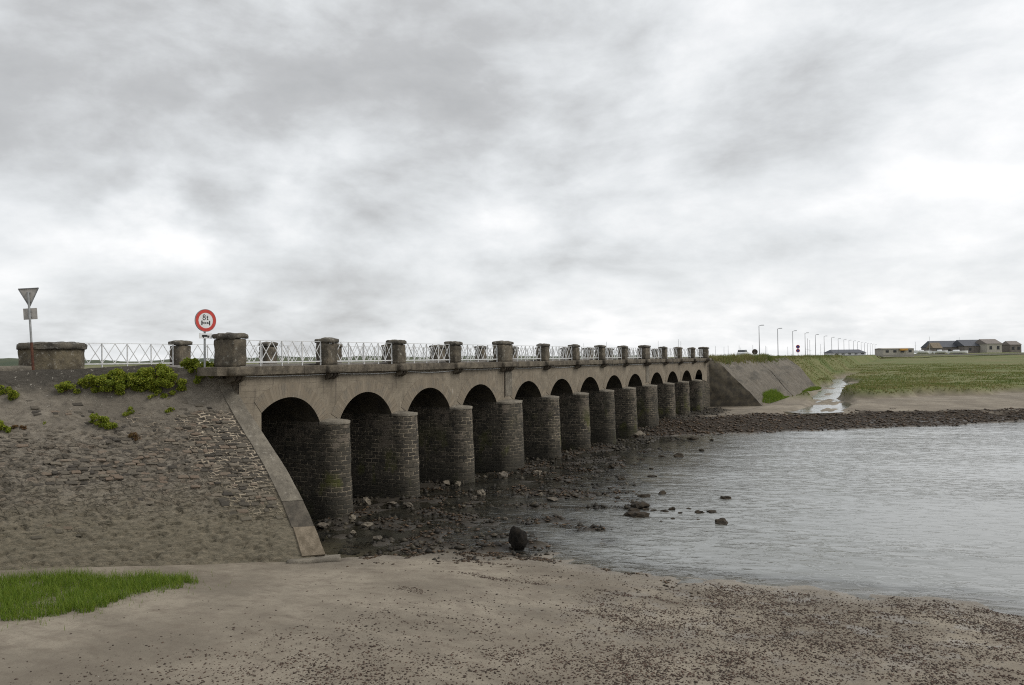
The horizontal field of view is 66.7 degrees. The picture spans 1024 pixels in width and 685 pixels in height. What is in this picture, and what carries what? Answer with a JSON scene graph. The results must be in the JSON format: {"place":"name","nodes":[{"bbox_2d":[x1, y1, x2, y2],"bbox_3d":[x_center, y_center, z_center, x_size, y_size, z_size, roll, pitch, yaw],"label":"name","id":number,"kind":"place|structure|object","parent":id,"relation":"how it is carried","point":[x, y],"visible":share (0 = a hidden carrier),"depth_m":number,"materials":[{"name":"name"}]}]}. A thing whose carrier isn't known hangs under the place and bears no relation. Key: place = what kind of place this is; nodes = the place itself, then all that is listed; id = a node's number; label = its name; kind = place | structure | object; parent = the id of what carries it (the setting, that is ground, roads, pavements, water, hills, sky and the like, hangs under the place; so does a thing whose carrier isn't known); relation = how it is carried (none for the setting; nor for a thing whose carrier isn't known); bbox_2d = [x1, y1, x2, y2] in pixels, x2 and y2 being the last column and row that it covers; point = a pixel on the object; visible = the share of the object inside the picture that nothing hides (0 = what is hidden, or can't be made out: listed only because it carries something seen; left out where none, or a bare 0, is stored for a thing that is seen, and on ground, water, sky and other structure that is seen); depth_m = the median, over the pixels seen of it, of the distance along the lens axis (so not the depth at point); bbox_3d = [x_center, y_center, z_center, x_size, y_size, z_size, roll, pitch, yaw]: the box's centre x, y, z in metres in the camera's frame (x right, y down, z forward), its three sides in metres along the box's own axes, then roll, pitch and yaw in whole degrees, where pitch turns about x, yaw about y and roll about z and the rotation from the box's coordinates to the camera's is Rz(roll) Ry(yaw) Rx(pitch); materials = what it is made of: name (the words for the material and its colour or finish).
{"place":"outdoors","nodes":[
{"label":"outdoors","id":0,"kind":"place"},
{"bbox_2d":[0,355,636,365],"bbox_3d":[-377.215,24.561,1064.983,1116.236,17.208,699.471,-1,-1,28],"label":"hills","id":1,"kind":"structure","parent":0,"point":[9,361],"depth_m":935.80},
{"bbox_2d":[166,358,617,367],"bbox_3d":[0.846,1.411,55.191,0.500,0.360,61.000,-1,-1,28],"label":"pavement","id":2,"kind":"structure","parent":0,"point":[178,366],"depth_m":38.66,"materials":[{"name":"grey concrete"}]},
{"bbox_2d":[246,357,698,365],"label":"pavement","id":3,"kind":"structure","parent":0,"point":[409,362],"depth_m":33.44,"materials":[{"name":"grey concrete"}]},
{"bbox_2d":[0,352,1023,684],"bbox_3d":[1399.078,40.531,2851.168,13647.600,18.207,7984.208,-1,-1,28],"label":"ground","id":4,"kind":"structure","parent":0,"point":[250,600],"depth_m":16.80,"materials":[{"name":"beige sand"}]},
{"bbox_2d":[0,564,230,630],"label":"beach grass","id":5,"kind":"structure","parent":4,"relation":"on","point":[11,586],"depth_m":18.17,"materials":[{"name":"green plant"}]},
{"bbox_2d":[0,365,340,569],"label":"wing wall","id":6,"kind":"structure","parent":4,"relation":"on","point":[199,475],"depth_m":22.74,"materials":[{"name":"stone"}]},
{"bbox_2d":[0,420,10,432],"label":"wall plant","id":7,"kind":"object","parent":6,"relation":"attached to","point":[7,428],"depth_m":22.97,"materials":[{"name":"green plant"}]},
{"bbox_2d":[0,384,19,400],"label":"wall plant","id":8,"kind":"object","parent":6,"relation":"attached to","point":[12,393],"depth_m":23.80,"materials":[{"name":"green plant"}]},
{"bbox_2d":[11,425,26,429],"bbox_3d":[-14.695,2.555,23.194,0.336,0.263,0.451,-4,-3,68],"label":"wall plant","id":9,"kind":"object","parent":6,"relation":"attached to","point":[21,426],"depth_m":23.13,"materials":[{"name":"red plant"}]},
{"bbox_2d":[18,287,38,369],"bbox_3d":[-15.546,-0.386,24.994,0.641,2.768,0.108,-1,-1,-7],"label":"road sign","id":10,"kind":"object","parent":6,"relation":"on","point":[28,296],"visible":0.92,"depth_m":25.02,"materials":[{"name":"grey metal"}]},
{"bbox_2d":[88,413,117,429],"bbox_3d":[-12.498,2.408,23.788,0.826,0.558,0.556,0,-1,-27],"label":"wall plant","id":11,"kind":"object","parent":6,"relation":"attached to","point":[105,423],"depth_m":23.70,"materials":[{"name":"green plant"}]},
{"bbox_2d":[54,363,186,398],"bbox_3d":[-12.395,1.280,24.769,3.849,1.271,0.816,0,-1,-15],"label":"shrub","id":12,"kind":"object","parent":6,"relation":"on","point":[144,378],"visible":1,"depth_m":24.74,"materials":[{"name":"green plant"}]},
{"bbox_2d":[122,406,134,415],"bbox_3d":[-11.953,2.158,24.259,0.309,0.361,0.400,-1,-1,28],"label":"wall plant","id":13,"kind":"object","parent":6,"relation":"attached to","point":[129,412],"depth_m":24.24,"materials":[{"name":"green plant"}]},
{"bbox_2d":[128,432,140,440],"bbox_3d":[-11.503,2.849,23.654,0.464,0.284,0.298,-1,-1,28],"label":"wall plant","id":14,"kind":"object","parent":6,"relation":"attached to","point":[131,434],"depth_m":23.61,"materials":[{"name":"red plant"}]},
{"bbox_2d":[165,407,174,412],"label":"wall plant","id":15,"kind":"object","parent":6,"relation":"attached to","point":[169,409],"depth_m":24.55,"materials":[{"name":"green plant"}]},
{"bbox_2d":[179,357,214,383],"bbox_3d":[-10.247,0.912,25.492,1.286,0.918,0.688,-1,-1,-3],"label":"shrub","id":16,"kind":"object","parent":6,"relation":"on","point":[191,365],"visible":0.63,"depth_m":25.39,"materials":[{"name":"green plant"}]},
{"bbox_2d":[317,522,328,528],"bbox_3d":[-6.580,6.367,27.044,0.407,0.221,0.469,-1,-1,28],"label":"rock","id":17,"kind":"object","parent":4,"relation":"on","point":[323,525],"visible":1,"depth_m":26.94,"materials":[{"name":"grey stone"}]},
{"bbox_2d":[348,514,355,519],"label":"rock","id":18,"kind":"object","parent":4,"relation":"on","point":[352,516],"visible":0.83,"depth_m":28.24,"materials":[{"name":"grey stone"}]},
{"bbox_2d":[361,497,370,504],"bbox_3d":[-5.893,6.417,31.213,0.420,0.418,0.417,-1,-1,28],"label":"rock","id":19,"kind":"object","parent":4,"relation":"on","point":[365,501],"visible":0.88,"depth_m":31.11,"materials":[{"name":"grey stone"}]},
{"bbox_2d":[387,501,397,505],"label":"rock","id":20,"kind":"object","parent":4,"relation":"on","point":[392,503],"visible":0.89,"depth_m":31.07,"materials":[{"name":"grey stone"}]},
{"bbox_2d":[85,332,711,519],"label":"stone bridge","id":21,"kind":"structure","parent":4,"relation":"on","point":[336,434],"depth_m":36.43,"materials":[{"name":"stone"}]},
{"bbox_2d":[195,309,215,366],"bbox_3d":[-9.950,-0.072,25.209,0.106,2.015,0.734,-2,-2,38],"label":"road sign","id":22,"kind":"object","parent":21,"relation":"on","point":[205,320],"visible":1,"depth_m":25.18,"materials":[{"name":"red metal"}]},
{"bbox_2d":[402,502,412,507],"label":"rock","id":23,"kind":"object","parent":4,"relation":"on","point":[407,504],"visible":0.94,"depth_m":30.62,"materials":[{"name":"grey stone"}]},
{"bbox_2d":[476,489,485,496],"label":"rock","id":24,"kind":"object","parent":4,"relation":"on","point":[481,492],"visible":1,"depth_m":33.11,"materials":[{"name":"grey stone"}]},
{"bbox_2d":[317,445,658,559],"bbox_3d":[2.187,6.828,36.512,13.179,1.035,29.427,-1,-1,28],"label":"seaweed","id":25,"kind":"object","parent":4,"relation":"on","point":[477,529],"visible":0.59,"depth_m":30.06,"materials":[{"name":"brown plant"}]},
{"bbox_2d":[498,471,507,479],"bbox_3d":[-0.439,6.528,37.990,0.465,0.463,0.618,-1,-1,6],"label":"rock","id":26,"kind":"object","parent":4,"relation":"on","point":[503,474],"visible":0.94,"depth_m":37.78,"materials":[{"name":"grey stone"}]},
{"bbox_2d":[2,555,1023,684],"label":"wrack fragments","id":27,"kind":"object","parent":4,"relation":"on","point":[780,604],"visible":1,"depth_m":14.63,"materials":[{"name":"brown plant"}]},
{"bbox_2d":[10,561,1023,684],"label":"shingle","id":28,"kind":"object","parent":4,"relation":"on","point":[696,642],"visible":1,"depth_m":14.55,"materials":[{"name":"grey gravel"}]},
{"bbox_2d":[346,551,725,601],"bbox_3d":[0.457,6.147,21.053,10.360,0.209,3.225,-1,-1,22],"label":"seaweed","id":29,"kind":"object","parent":28,"relation":"on","point":[496,554],"visible":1,"depth_m":22.32,"materials":[{"name":"brown plant"}]},
{"bbox_2d":[508,525,527,551],"bbox_3d":[0.200,5.965,23.653,0.607,0.798,0.534,-1,-1,28],"label":"boulder","id":30,"kind":"object","parent":4,"relation":"on","point":[517,540],"visible":0.99,"depth_m":23.47,"materials":[{"name":"black stone"}]},
{"bbox_2d":[312,407,730,559],"bbox_3d":[7.612,6.806,51.636,18.431,1.730,61.701,-1,-1,28],"label":"rubble","id":31,"kind":"object","parent":4,"relation":"on","point":[595,505],"visible":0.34,"depth_m":31.04,"materials":[{"name":"grey stone"}]},
{"bbox_2d":[454,481,460,487],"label":"rock","id":32,"kind":"object","parent":31,"relation":"on","point":[457,484],"visible":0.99,"depth_m":35.43,"materials":[{"name":"grey stone"}]},
{"bbox_2d":[533,470,541,474],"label":"rock","id":33,"kind":"object","parent":4,"relation":"on","point":[537,472],"visible":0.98,"depth_m":38.88,"materials":[{"name":"grey stone"}]},
{"bbox_2d":[546,497,557,501],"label":"rock","id":34,"kind":"object","parent":4,"relation":"on","point":[550,499],"visible":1,"depth_m":31.60,"materials":[{"name":"grey stone"}]},
{"bbox_2d":[98,568,1022,684],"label":"shell fragments","id":35,"kind":"object","parent":4,"relation":"on","point":[677,653],"visible":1,"depth_m":14.21,"materials":[{"name":"white"}]},
{"bbox_2d":[628,508,639,510],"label":"rock","id":36,"kind":"object","parent":4,"relation":"on","point":[633,509],"visible":0.47,"depth_m":29.14,"materials":[{"name":"grey stone"}]},
{"bbox_2d":[630,501,649,508],"bbox_3d":[4.982,6.321,30.035,0.762,0.344,0.690,0,-1,-17],"label":"rock","id":37,"kind":"object","parent":4,"relation":"on","point":[638,504],"visible":0.79,"depth_m":29.84,"materials":[{"name":"grey stone"}]},
{"bbox_2d":[634,430,645,435],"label":"rock","id":38,"kind":"object","parent":4,"relation":"on","point":[639,433],"visible":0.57,"depth_m":56.74,"materials":[{"name":"grey stone"}]},
{"bbox_2d":[737,350,748,354],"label":"car","id":39,"kind":"object","parent":4,"relation":"on","point":[741,351],"visible":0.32,"depth_m":156.49,"materials":[{"name":"white metal"}]},
{"bbox_2d":[709,352,778,366],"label":"verge grass","id":40,"kind":"structure","parent":4,"relation":"on","point":[737,358],"depth_m":92.78,"materials":[{"name":"green plant"}]},
{"bbox_2d":[709,357,814,406],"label":"revetment wall","id":41,"kind":"structure","parent":4,"relation":"on","point":[734,384],"depth_m":85.10,"materials":[{"name":"grey concrete"}]},
{"bbox_2d":[762,388,789,403],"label":"turf patch","id":42,"kind":"object","parent":4,"relation":"on","point":[775,395],"visible":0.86,"depth_m":83.52,"materials":[{"name":"green plant"}]},
{"bbox_2d":[771,354,843,361],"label":"verge grass","id":43,"kind":"structure","parent":4,"relation":"on","point":[778,357],"depth_m":139.32,"materials":[{"name":"green plant"}]},
{"bbox_2d":[802,386,821,391],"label":"turf patch","id":44,"kind":"object","parent":4,"relation":"on","point":[813,388],"visible":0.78,"depth_m":105.58,"materials":[{"name":"green plant"}]},
{"bbox_2d":[623,407,1023,438],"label":"rubble","id":45,"kind":"object","parent":4,"relation":"on","point":[800,426],"visible":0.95,"depth_m":64.29,"materials":[{"name":"stone"}]},
{"bbox_2d":[825,349,865,355],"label":"building","id":46,"kind":"structure","parent":4,"relation":"on","point":[848,352],"depth_m":301.00,"materials":[{"name":"stone"}]},
{"bbox_2d":[670,355,1023,398],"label":"marsh grass","id":47,"kind":"structure","parent":4,"relation":"on","point":[889,381],"depth_m":120.38,"materials":[{"name":"green plant"}]},
{"bbox_2d":[875,348,913,356],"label":"building","id":48,"kind":"structure","parent":4,"relation":"on","point":[892,351],"depth_m":330.01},
{"bbox_2d":[915,350,928,353],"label":"motor boat","id":49,"kind":"object","parent":4,"relation":"on","point":[921,352],"visible":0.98,"depth_m":371.33,"materials":[{"name":"white plastic"}]},
{"bbox_2d":[927,343,942,353],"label":"building","id":50,"kind":"structure","parent":4,"relation":"on","point":[934,346],"depth_m":403.27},
{"bbox_2d":[921,341,957,350],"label":"building","id":51,"kind":"structure","parent":4,"relation":"on","point":[949,345],"depth_m":413.64,"materials":[{"name":"stone"}]},
{"bbox_2d":[933,350,947,353],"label":"motor boat","id":52,"kind":"object","parent":4,"relation":"on","point":[940,352],"visible":0.98,"depth_m":359.28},
{"bbox_2d":[947,350,967,353],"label":"motor boat","id":53,"kind":"object","parent":4,"relation":"on","point":[956,352],"visible":0.99,"depth_m":355.33,"materials":[{"name":"white plastic"}]},
{"bbox_2d":[954,340,979,352],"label":"building","id":54,"kind":"structure","parent":4,"relation":"on","point":[970,346],"depth_m":405.29,"materials":[{"name":"stone"}]},
{"bbox_2d":[975,339,1002,352],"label":"building","id":55,"kind":"structure","parent":4,"relation":"on","point":[990,345],"depth_m":399.16,"materials":[{"name":"beige paint"}]},
{"bbox_2d":[1002,341,1021,352],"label":"building","id":56,"kind":"structure","parent":4,"relation":"on","point":[1011,346],"depth_m":405.98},
{"bbox_2d":[0,0,1023,360],"label":"sky","id":57,"kind":"structure","parent":0,"point":[632,174],"materials":[{"name":"grey"}]},
{"bbox_2d":[311,421,1023,610],"bbox_3d":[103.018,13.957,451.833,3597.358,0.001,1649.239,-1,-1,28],"label":"water","id":58,"kind":"structure","parent":0,"point":[935,509],"depth_m":28.92,"materials":[{"name":"grey liquid"}]},
{"bbox_2d":[361,522,373,527],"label":"rock","id":59,"kind":"object","parent":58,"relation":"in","point":[367,524],"visible":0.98,"depth_m":26.92,"materials":[{"name":"grey stone"}]},
{"bbox_2d":[372,535,382,539],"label":"rock","id":60,"kind":"object","parent":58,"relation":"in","point":[379,537],"visible":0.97,"depth_m":25.06,"materials":[{"name":"grey stone"}]},
{"bbox_2d":[624,511,649,517],"bbox_3d":[4.535,6.302,28.430,1.004,0.260,0.690,-1,-1,28],"label":"rock","id":61,"kind":"object","parent":58,"relation":"in","point":[636,514],"visible":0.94,"depth_m":28.23,"materials":[{"name":"grey stone"}]},
{"bbox_2d":[637,494,650,497],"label":"rock","id":62,"kind":"object","parent":58,"relation":"in","point":[643,495],"visible":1,"depth_m":32.26,"materials":[{"name":"grey stone"}]},
{"bbox_2d":[674,453,683,458],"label":"rock","id":63,"kind":"object","parent":58,"relation":"in","point":[677,455],"visible":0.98,"depth_m":44.94,"materials":[{"name":"grey stone"}]},
{"bbox_2d":[687,437,698,439],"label":"rock","id":64,"kind":"object","parent":58,"relation":"in","point":[692,438],"visible":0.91,"depth_m":54.33,"materials":[{"name":"grey stone"}]},
{"bbox_2d":[715,518,727,524],"bbox_3d":[7.282,6.262,27.020,0.452,0.281,0.529,-1,-1,8],"label":"rock","id":65,"kind":"object","parent":58,"relation":"in","point":[721,521],"visible":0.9,"depth_m":26.95,"materials":[{"name":"grey stone"}]},
{"bbox_2d":[720,496,730,499],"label":"rock","id":66,"kind":"object","parent":58,"relation":"in","point":[725,497],"visible":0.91,"depth_m":31.59,"materials":[{"name":"grey stone"}]},
{"bbox_2d":[783,378,853,413],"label":"stream","id":67,"kind":"structure","parent":0,"point":[838,384],"depth_m":87.89,"materials":[{"name":"liquid"}]},
{"bbox_2d":[876,353,1023,355],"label":"road","id":68,"kind":"structure","parent":0,"point":[952,354],"depth_m":317.31,"materials":[{"name":"grey asphalt"}]},
{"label":"approach road","id":69,"kind":"structure","parent":0,"visible":0},
{"bbox_2d":[0,365,31,370],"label":"wall","id":70,"kind":"structure","parent":69,"relation":"on","point":[15,368],"depth_m":25.06,"materials":[{"name":"grey concrete"}]},
{"bbox_2d":[16,341,86,369],"bbox_3d":[-15.539,0.513,26.298,1.999,1.082,2.005,-1,-1,28],"label":"stone pedestal","id":71,"kind":"object","parent":69,"relation":"on","point":[60,355],"visible":0.81,"depth_m":25.58,"materials":[{"name":"grey stone"}]}
]}

